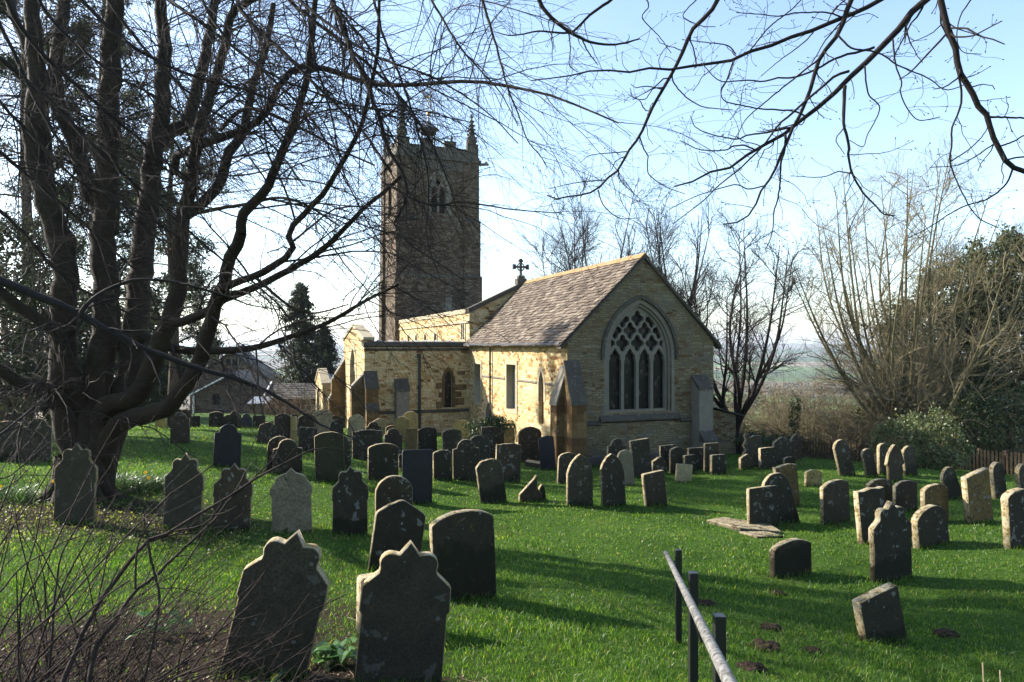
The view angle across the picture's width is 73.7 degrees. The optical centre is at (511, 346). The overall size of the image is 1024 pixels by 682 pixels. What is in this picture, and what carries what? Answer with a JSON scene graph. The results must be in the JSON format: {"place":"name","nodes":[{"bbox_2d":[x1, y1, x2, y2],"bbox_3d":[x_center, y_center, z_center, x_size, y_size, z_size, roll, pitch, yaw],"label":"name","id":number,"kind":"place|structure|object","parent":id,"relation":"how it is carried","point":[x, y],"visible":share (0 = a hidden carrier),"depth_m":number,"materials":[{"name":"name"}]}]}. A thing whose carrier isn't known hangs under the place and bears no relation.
{"place":"outdoors","nodes":[
{"label":"outdoors","id":0,"kind":"place"},
{"bbox_2d":[0,343,1023,681],"bbox_3d":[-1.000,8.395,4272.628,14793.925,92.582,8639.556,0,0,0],"label":"ground","id":1,"kind":"structure","parent":0,"point":[922,593],"depth_m":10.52,"materials":[{"name":"green plant"}]},
{"bbox_2d":[0,421,23,460],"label":"headstone","id":2,"kind":"object","parent":1,"relation":"on","point":[6,454],"visible":0.41,"depth_m":17.36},
{"bbox_2d":[0,480,54,503],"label":"daffodil clump","id":3,"kind":"object","parent":1,"relation":"on","point":[19,494],"visible":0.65,"depth_m":12.68,"materials":[{"name":"green plant"}]},
{"bbox_2d":[22,418,52,461],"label":"headstone","id":4,"kind":"object","parent":1,"relation":"on","point":[49,436],"visible":0.62,"depth_m":17.47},
{"bbox_2d":[0,216,91,421],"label":"yew tree","id":5,"kind":"object","parent":1,"relation":"on","point":[5,409],"visible":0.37,"depth_m":20.33,"materials":[{"name":"green plant"}]},
{"bbox_2d":[0,268,122,439],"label":"yew tree","id":6,"kind":"object","parent":1,"relation":"on","point":[82,337],"visible":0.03,"depth_m":22.14,"materials":[{"name":"green plant"}]},
{"bbox_2d":[0,0,129,407],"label":"pine tree","id":7,"kind":"object","parent":1,"relation":"on","point":[59,197],"visible":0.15,"depth_m":25.10,"materials":[{"name":"green plant"}]},
{"bbox_2d":[53,442,97,523],"bbox_3d":[-7.271,2.419,11.378,0.647,1.640,0.086,2,0,-9],"label":"headstone","id":8,"kind":"object","parent":1,"relation":"on","point":[67,468],"visible":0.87,"depth_m":11.34,"materials":[{"name":"stone"}]},
{"bbox_2d":[34,0,189,331],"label":"pine tree","id":9,"kind":"object","parent":1,"relation":"on","point":[119,236],"visible":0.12,"depth_m":26.65,"materials":[{"name":"green plant"}]},
{"bbox_2d":[82,327,168,406],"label":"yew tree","id":10,"kind":"object","parent":1,"relation":"on","point":[153,397],"visible":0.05,"depth_m":40.12,"materials":[{"name":"green plant"}]},
{"bbox_2d":[112,471,161,494],"bbox_3d":[-7.899,2.732,13.877,1.980,0.430,1.520,0,0,0],"label":"daffodil clump","id":11,"kind":"object","parent":1,"relation":"on","point":[129,482],"visible":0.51,"depth_m":13.82,"materials":[{"name":"green plant"}]},
{"bbox_2d":[0,494,348,554],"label":"weeds","id":12,"kind":"object","parent":1,"relation":"on","point":[92,523],"visible":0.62,"depth_m":11.32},
{"bbox_2d":[117,101,235,393],"bbox_3d":[-14.872,-3.597,29.605,5.353,14.890,6.384,0,0,-36],"label":"pine tree","id":13,"kind":"object","parent":1,"relation":"on","point":[176,340],"visible":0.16,"depth_m":29.58,"materials":[{"name":"green plant"}]},
{"bbox_2d":[170,412,189,443],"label":"headstone","id":14,"kind":"object","parent":1,"relation":"on","point":[182,434],"visible":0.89,"depth_m":22.20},
{"bbox_2d":[163,452,204,529],"bbox_3d":[-5.566,2.595,11.574,0.616,1.596,0.096,3,0,-13],"label":"headstone","id":15,"kind":"object","parent":1,"relation":"on","point":[193,489],"visible":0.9,"depth_m":11.53,"materials":[{"name":"stone"}]},
{"bbox_2d":[0,414,374,681],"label":"bare shrub","id":16,"kind":"object","parent":1,"relation":"on","point":[149,675],"visible":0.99,"depth_m":3.85,"materials":[{"name":"plant"}]},
{"bbox_2d":[213,424,241,467],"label":"headstone","id":17,"kind":"object","parent":1,"relation":"on","point":[223,455],"visible":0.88,"depth_m":16.97,"materials":[{"name":"stone"}]},
{"bbox_2d":[212,463,252,531],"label":"headstone","id":18,"kind":"object","parent":1,"relation":"on","point":[228,481],"visible":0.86,"depth_m":11.78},
{"bbox_2d":[189,338,283,413],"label":"stone house","id":19,"kind":"structure","parent":1,"relation":"on","point":[202,402],"depth_m":52.20,"materials":[{"name":"stone"}]},
{"bbox_2d":[218,529,329,677],"bbox_3d":[-1.910,2.223,5.536,0.696,1.492,0.120,13,-1,-7],"label":"headstone","id":20,"kind":"object","parent":1,"relation":"on","point":[293,561],"visible":0.94,"depth_m":5.48,"materials":[{"name":"stone"}]},
{"bbox_2d":[236,381,313,415],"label":"brushwood","id":21,"kind":"object","parent":1,"relation":"on","point":[282,407],"visible":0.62,"depth_m":46.83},
{"bbox_2d":[247,381,315,414],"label":"outbuilding","id":22,"kind":"structure","parent":1,"relation":"on","point":[293,390],"depth_m":50.00,"materials":[{"name":"brown stone"}]},
{"bbox_2d":[273,439,301,473],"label":"headstone","id":23,"kind":"object","parent":1,"relation":"on","point":[295,464],"visible":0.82,"depth_m":16.74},
{"bbox_2d":[270,468,312,533],"bbox_3d":[-3.889,2.862,12.053,0.720,1.440,0.114,-1,0,-15],"label":"headstone","id":24,"kind":"object","parent":1,"relation":"on","point":[289,514],"visible":0.82,"depth_m":12.00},
{"bbox_2d":[268,281,331,382],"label":"spruce tree","id":25,"kind":"object","parent":1,"relation":"on","point":[299,347],"visible":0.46,"depth_m":61.58,"materials":[{"name":"green plant"}]},
{"bbox_2d":[298,427,316,451],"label":"headstone","id":26,"kind":"object","parent":1,"relation":"on","point":[304,434],"visible":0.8,"depth_m":22.27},
{"bbox_2d":[303,324,341,381],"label":"spruce tree","id":27,"kind":"object","parent":1,"relation":"on","point":[332,356],"visible":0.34,"depth_m":65.50,"materials":[{"name":"green plant"}]},
{"bbox_2d":[314,431,344,481],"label":"headstone","id":28,"kind":"object","parent":1,"relation":"on","point":[329,463],"visible":0.84,"depth_m":16.57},
{"bbox_2d":[309,636,356,671],"bbox_3d":[-1.487,2.652,5.853,0.831,0.201,0.491,0,0,0],"label":"leafy plant","id":29,"kind":"object","parent":1,"relation":"on","point":[327,653],"visible":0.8,"depth_m":5.82,"materials":[{"name":"green plant"}]},
{"bbox_2d":[332,466,368,535],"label":"headstone","id":30,"kind":"object","parent":1,"relation":"on","point":[350,495],"visible":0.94,"depth_m":12.19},
{"bbox_2d":[352,429,381,460],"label":"headstone","id":31,"kind":"object","parent":1,"relation":"on","point":[367,440],"visible":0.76,"depth_m":21.62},
{"bbox_2d":[368,443,397,480],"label":"headstone","id":32,"kind":"object","parent":1,"relation":"on","point":[383,461],"visible":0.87,"depth_m":17.47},
{"bbox_2d":[0,0,782,531],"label":"tree","id":33,"kind":"object","parent":1,"relation":"on","point":[88,406],"visible":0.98,"depth_m":11.08,"materials":[{"name":"plant"}]},
{"bbox_2d":[0,254,370,491],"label":"overhanging branch","id":34,"kind":"object","parent":33,"relation":"attached to","point":[14,285],"visible":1,"depth_m":4.05,"materials":[{"name":"brown plant"}]},
{"bbox_2d":[375,475,412,512],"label":"headstone","id":35,"kind":"object","parent":1,"relation":"on","point":[390,489],"visible":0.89,"depth_m":13.39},
{"bbox_2d":[367,499,425,571],"bbox_3d":[-1.629,2.810,9.629,0.715,1.291,0.102,8,-5,-21],"label":"headstone","id":36,"kind":"object","parent":1,"relation":"on","point":[398,525],"visible":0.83,"depth_m":9.58,"materials":[{"name":"stone"}]},
{"bbox_2d":[354,540,450,681],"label":"headstone","id":37,"kind":"object","parent":1,"relation":"on","point":[404,604],"visible":1,"depth_m":5.45,"materials":[{"name":"stone"}]},
{"bbox_2d":[402,449,432,503],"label":"headstone","id":38,"kind":"object","parent":1,"relation":"on","point":[417,468],"visible":0.81,"depth_m":15.68,"materials":[{"name":"stone"}]},
{"bbox_2d":[418,427,436,451],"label":"headstone","id":39,"kind":"object","parent":1,"relation":"on","point":[427,437],"visible":0.8,"depth_m":26.40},
{"bbox_2d":[433,449,451,480],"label":"headstone","id":40,"kind":"object","parent":1,"relation":"on","point":[442,464],"visible":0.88,"depth_m":18.52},
{"bbox_2d":[442,429,461,453],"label":"headstone","id":41,"kind":"object","parent":1,"relation":"on","point":[451,438],"visible":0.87,"depth_m":25.52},
{"bbox_2d":[429,509,496,601],"bbox_3d":[-0.579,2.645,8.182,0.792,1.379,0.107,-3,3,-25],"label":"headstone","id":42,"kind":"object","parent":1,"relation":"on","point":[462,545],"visible":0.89,"depth_m":8.13,"materials":[{"name":"stone"}]},
{"bbox_2d":[452,439,478,480],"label":"headstone","id":43,"kind":"object","parent":1,"relation":"on","point":[465,453],"visible":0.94,"depth_m":18.84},
{"bbox_2d":[0,506,930,681],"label":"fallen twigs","id":44,"kind":"object","parent":1,"relation":"on","point":[224,634],"visible":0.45,"depth_m":5.93,"materials":[{"name":"brown plant"}]},
{"bbox_2d":[470,435,489,461],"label":"headstone","id":45,"kind":"object","parent":1,"relation":"on","point":[481,442],"visible":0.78,"depth_m":21.80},
{"bbox_2d":[0,481,970,681],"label":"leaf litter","id":46,"kind":"object","parent":1,"relation":"on","point":[143,624],"visible":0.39,"depth_m":6.72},
{"bbox_2d":[461,415,511,439],"bbox_3d":[-0.980,3.506,26.283,2.050,1.853,1.238,0,0,0],"label":"ivy mound","id":47,"kind":"object","parent":1,"relation":"on","point":[493,420],"visible":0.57,"depth_m":26.14,"materials":[{"name":"green plant"}]},
{"bbox_2d":[475,458,506,503],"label":"headstone","id":48,"kind":"object","parent":1,"relation":"on","point":[490,479],"visible":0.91,"depth_m":16.16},
{"bbox_2d":[481,426,503,457],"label":"headstone","id":49,"kind":"object","parent":1,"relation":"on","point":[495,439],"visible":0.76,"depth_m":25.89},
{"bbox_2d":[495,443,520,481],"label":"headstone","id":50,"kind":"object","parent":1,"relation":"on","point":[508,456],"visible":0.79,"depth_m":19.23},
{"bbox_2d":[315,93,744,465],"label":"church","id":51,"kind":"structure","parent":1,"relation":"on","point":[624,353],"depth_m":29.11,"materials":[{"name":"stone"}]},
{"bbox_2d":[427,170,450,216],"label":"belfry window","id":52,"kind":"structure","parent":51,"relation":"in","point":[436,208],"depth_m":53.18,"materials":[{"name":"stone"}]},
{"bbox_2d":[442,366,454,406],"bbox_3d":[-3.299,2.105,35.107,0.720,2.190,0.275,0,0,-21],"label":"lancet window","id":53,"kind":"structure","parent":51,"relation":"in","point":[446,399],"depth_m":35.10,"materials":[{"name":"black glass"}]},
{"bbox_2d":[473,360,481,405],"bbox_3d":[-1.569,1.800,34.053,0.330,2.220,1.260,0,0,-21],"label":"square headed window","id":54,"kind":"structure","parent":51,"relation":"in","point":[477,378],"depth_m":34.45,"materials":[{"name":"grey glass"}]},
{"bbox_2d":[505,360,516,414],"bbox_3d":[0.100,1.760,29.793,0.330,2.300,1.410,0,0,-21],"label":"square headed window","id":55,"kind":"structure","parent":51,"relation":"in","point":[510,366],"depth_m":30.26,"materials":[{"name":"beige glass"}]},
{"bbox_2d":[599,300,681,423],"bbox_3d":[4.769,0.525,25.840,3.480,4.610,0.620,0,0,-21],"label":"traceried window","id":56,"kind":"structure","parent":51,"relation":"in","point":[639,349],"depth_m":25.97,"materials":[{"name":"stone"}]},
{"bbox_2d":[518,427,541,462],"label":"headstone","id":57,"kind":"object","parent":1,"relation":"on","point":[528,437],"visible":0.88,"depth_m":25.45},
{"bbox_2d":[518,475,541,501],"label":"headstone","id":58,"kind":"object","parent":1,"relation":"on","point":[530,490],"visible":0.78,"depth_m":16.43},
{"bbox_2d":[538,436,555,469],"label":"headstone","id":59,"kind":"object","parent":1,"relation":"on","point":[546,451],"visible":0.9,"depth_m":23.57,"materials":[{"name":"stone"}]},
{"bbox_2d":[511,213,605,281],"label":"tree","id":60,"kind":"object","parent":1,"relation":"on","point":[542,245],"visible":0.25,"depth_m":70.12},
{"bbox_2d":[557,452,575,483],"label":"headstone","id":61,"kind":"object","parent":1,"relation":"on","point":[565,459],"visible":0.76,"depth_m":19.50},
{"bbox_2d":[566,454,592,506],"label":"headstone","id":62,"kind":"object","parent":1,"relation":"on","point":[579,482],"visible":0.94,"depth_m":15.85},
{"bbox_2d":[522,157,674,278],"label":"tree","id":63,"kind":"object","parent":1,"relation":"on","point":[586,221],"visible":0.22,"depth_m":60.35,"materials":[{"name":"plant"}]},
{"bbox_2d":[600,453,625,506],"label":"headstone","id":64,"kind":"object","parent":1,"relation":"on","point":[612,483],"visible":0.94,"depth_m":15.95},
{"bbox_2d":[617,450,634,485],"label":"headstone","id":65,"kind":"object","parent":1,"relation":"on","point":[625,457],"visible":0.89,"depth_m":19.61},
{"bbox_2d":[629,438,651,477],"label":"headstone","id":66,"kind":"object","parent":1,"relation":"on","point":[640,451],"visible":0.81,"depth_m":21.27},
{"bbox_2d":[641,470,666,506],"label":"headstone","id":67,"kind":"object","parent":1,"relation":"on","point":[654,487],"visible":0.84,"depth_m":16.07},
{"bbox_2d":[669,447,683,472],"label":"headstone","id":68,"kind":"object","parent":1,"relation":"on","point":[676,454],"visible":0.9,"depth_m":22.12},
{"bbox_2d":[610,184,743,365],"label":"tree","id":69,"kind":"object","parent":1,"relation":"on","point":[665,234],"visible":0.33,"depth_m":58.49,"materials":[{"name":"plant"}]},
{"bbox_2d":[674,463,692,482],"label":"headstone","id":70,"kind":"object","parent":1,"relation":"on","point":[683,473],"visible":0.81,"depth_m":20.20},
{"bbox_2d":[663,549,736,681],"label":"handrail","id":71,"kind":"object","parent":1,"relation":"on","point":[714,641],"visible":0.94,"depth_m":4.19,"materials":[{"name":"metal"}]},
{"bbox_2d":[703,442,718,471],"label":"headstone","id":72,"kind":"object","parent":1,"relation":"on","point":[709,449],"visible":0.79,"depth_m":22.18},
{"bbox_2d":[710,454,725,474],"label":"headstone","id":73,"kind":"object","parent":1,"relation":"on","point":[717,463],"visible":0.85,"depth_m":21.47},
{"bbox_2d":[647,201,836,453],"bbox_3d":[9.930,-0.836,32.392,9.851,12.860,10.252,0,0,0],"label":"tree","id":74,"kind":"object","parent":1,"relation":"on","point":[738,388],"visible":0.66,"depth_m":31.86,"materials":[{"name":"plant"}]},
{"bbox_2d":[707,517,780,534],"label":"ledger slab","id":75,"kind":"structure","parent":1,"relation":"on","point":[735,524],"depth_m":14.11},
{"bbox_2d":[742,433,762,466],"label":"headstone","id":76,"kind":"object","parent":1,"relation":"on","point":[752,444],"visible":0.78,"depth_m":22.95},
{"bbox_2d":[487,0,1023,264],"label":"tree","id":77,"kind":"object","parent":1,"relation":"on","point":[947,28],"visible":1,"depth_m":5.11,"materials":[{"name":"brown plant"}]},
{"bbox_2d":[746,485,777,525],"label":"headstone","id":78,"kind":"object","parent":1,"relation":"on","point":[762,504],"visible":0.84,"depth_m":14.38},
{"bbox_2d":[758,447,775,469],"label":"headstone","id":79,"kind":"object","parent":1,"relation":"on","point":[766,455],"visible":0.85,"depth_m":22.32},
{"bbox_2d":[762,473,799,523],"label":"headstone","id":80,"kind":"object","parent":1,"relation":"on","point":[787,510],"visible":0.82,"depth_m":14.74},
{"bbox_2d":[772,437,790,464],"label":"headstone","id":81,"kind":"object","parent":1,"relation":"on","point":[782,445],"visible":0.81,"depth_m":23.42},
{"bbox_2d":[713,354,855,457],"bbox_3d":[14.904,3.710,38.252,14.030,6.837,10.865,0,0,0],"label":"brushwood","id":82,"kind":"object","parent":1,"relation":"on","point":[747,417],"visible":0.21,"depth_m":36.89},
{"bbox_2d":[773,463,799,505],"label":"headstone","id":83,"kind":"object","parent":1,"relation":"on","point":[788,471],"visible":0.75,"depth_m":16.90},
{"bbox_2d":[769,538,811,578],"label":"headstone","id":84,"kind":"object","parent":1,"relation":"on","point":[789,555],"visible":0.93,"depth_m":11.03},
{"bbox_2d":[788,387,812,456],"bbox_3d":[13.931,3.779,33.041,1.322,3.712,1.188,0,0,0],"label":"ivy clad trunk","id":85,"kind":"object","parent":1,"relation":"on","point":[794,430],"visible":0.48,"depth_m":32.95,"materials":[{"name":"green plant"}]},
{"bbox_2d":[739,433,886,462],"bbox_3d":[13.827,4.785,31.595,6.401,1.341,0.785,0,0,34],"label":"picket fence","id":86,"kind":"object","parent":1,"relation":"on","point":[861,446],"visible":0.37,"depth_m":31.45,"materials":[{"name":"brown wood"}]},
{"bbox_2d":[713,368,914,457],"bbox_3d":[15.962,3.968,36.105,10.384,6.229,12.438,0,0,-38],"label":"brushwood","id":87,"kind":"object","parent":1,"relation":"on","point":[786,417],"visible":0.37,"depth_m":35.53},
{"bbox_2d":[820,479,849,524],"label":"headstone","id":88,"kind":"object","parent":1,"relation":"on","point":[834,501],"visible":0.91,"depth_m":14.75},
{"bbox_2d":[832,439,855,475],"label":"headstone","id":89,"kind":"object","parent":1,"relation":"on","point":[843,457],"visible":0.9,"depth_m":20.92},
{"bbox_2d":[713,354,1003,409],"bbox_3d":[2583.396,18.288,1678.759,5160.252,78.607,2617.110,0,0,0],"label":"distant hedgerows","id":90,"kind":"object","parent":1,"relation":"on","point":[754,402],"visible":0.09,"depth_m":619.63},
{"bbox_2d":[749,371,976,460],"bbox_3d":[16.936,3.999,34.170,11.505,6.052,9.241,0,0,28],"label":"brushwood","id":91,"kind":"object","parent":1,"relation":"on","point":[816,422],"visible":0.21,"depth_m":33.77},
{"bbox_2d":[781,392,947,461],"bbox_3d":[16.734,4.047,32.057,7.260,4.047,7.379,0,0,-30],"label":"brushwood","id":92,"kind":"object","parent":1,"relation":"on","point":[854,432],"visible":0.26,"depth_m":32.16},
{"bbox_2d":[860,448,877,476],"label":"headstone","id":93,"kind":"object","parent":1,"relation":"on","point":[868,461],"visible":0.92,"depth_m":20.82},
{"bbox_2d":[853,486,885,543],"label":"headstone","id":94,"kind":"object","parent":1,"relation":"on","point":[868,501],"visible":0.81,"depth_m":13.00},
{"bbox_2d":[865,478,892,501],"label":"headstone","id":95,"kind":"object","parent":1,"relation":"on","point":[885,483],"visible":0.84,"depth_m":16.30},
{"bbox_2d":[852,582,906,642],"bbox_3d":[4.442,3.389,8.213,0.614,0.930,0.130,-14,5,-19],"label":"headstone","id":96,"kind":"object","parent":1,"relation":"on","point":[878,612],"visible":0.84,"depth_m":8.14,"materials":[{"name":"stone"}]},
{"bbox_2d":[754,128,1023,449],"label":"tree","id":97,"kind":"object","parent":1,"relation":"on","point":[886,381],"visible":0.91,"depth_m":31.27,"materials":[{"name":"brown plant"}]},
{"bbox_2d":[868,500,911,582],"bbox_3d":[6.027,3.234,10.866,0.817,1.563,0.110,-2,1,-20],"label":"headstone","id":98,"kind":"object","parent":1,"relation":"on","point":[889,533],"visible":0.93,"depth_m":10.79,"materials":[{"name":"stone"}]},
{"bbox_2d":[884,444,903,480],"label":"headstone","id":99,"kind":"object","parent":1,"relation":"on","point":[894,462],"visible":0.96,"depth_m":20.32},
{"bbox_2d":[893,480,917,511],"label":"headstone","id":100,"kind":"object","parent":1,"relation":"on","point":[905,494],"visible":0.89,"depth_m":15.99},
{"bbox_2d":[901,446,917,475],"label":"headstone","id":101,"kind":"object","parent":1,"relation":"on","point":[909,464],"visible":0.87,"depth_m":21.21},
{"bbox_2d":[865,400,978,470],"bbox_3d":[15.215,3.390,25.501,4.214,2.767,2.479,0,0,0],"label":"laurel bush","id":102,"kind":"object","parent":1,"relation":"on","point":[918,436],"visible":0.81,"depth_m":25.23,"materials":[{"name":"green plant"}]},
{"bbox_2d":[911,504,949,548],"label":"headstone","id":103,"kind":"object","parent":1,"relation":"on","point":[929,522],"visible":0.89,"depth_m":12.61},
{"bbox_2d":[920,483,948,518],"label":"headstone","id":104,"kind":"object","parent":1,"relation":"on","point":[935,494],"visible":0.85,"depth_m":14.72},
{"bbox_2d":[863,220,1023,442],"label":"evergreen tree","id":105,"kind":"object","parent":1,"relation":"on","point":[997,253],"visible":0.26,"depth_m":36.35,"materials":[{"name":"green plant"}]},
{"bbox_2d":[940,466,961,499],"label":"headstone","id":106,"kind":"object","parent":1,"relation":"on","point":[949,478],"visible":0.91,"depth_m":17.62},
{"bbox_2d":[910,208,1023,445],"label":"tree","id":107,"kind":"object","parent":1,"relation":"on","point":[962,258],"visible":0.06,"depth_m":44.45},
{"bbox_2d":[920,380,1014,470],"bbox_3d":[19.421,3.567,29.355,3.436,4.199,3.494,0,0,41],"label":"ivy bush","id":108,"kind":"object","parent":1,"relation":"on","point":[961,401],"visible":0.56,"depth_m":29.24,"materials":[{"name":"green plant"}]},
{"bbox_2d":[922,407,1023,472],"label":"brushwood","id":109,"kind":"object","parent":1,"relation":"on","point":[1020,447],"visible":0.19,"depth_m":29.96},
{"bbox_2d":[961,467,992,523],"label":"headstone","id":110,"kind":"object","parent":1,"relation":"on","point":[976,494],"visible":0.71,"depth_m":14.61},
{"bbox_2d":[951,448,1023,474],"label":"picket fence","id":111,"kind":"object","parent":1,"relation":"on","point":[1004,456],"visible":0.46,"depth_m":27.38,"materials":[{"name":"brown wood"}]},
{"bbox_2d":[963,382,1023,465],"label":"ivy bush","id":112,"kind":"object","parent":1,"relation":"on","point":[1020,420],"visible":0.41,"depth_m":30.31,"materials":[{"name":"green plant"}]},
{"bbox_2d":[989,462,1006,498],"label":"headstone","id":113,"kind":"object","parent":1,"relation":"on","point":[997,479],"visible":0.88,"depth_m":17.66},
{"bbox_2d":[1000,487,1023,548],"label":"headstone","id":114,"kind":"object","parent":1,"relation":"on","point":[1012,507],"visible":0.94,"depth_m":12.23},
{"bbox_2d":[0,0,1023,344],"label":"sky","id":115,"kind":"structure","parent":0,"point":[620,18],"materials":[{"name":"blue"}]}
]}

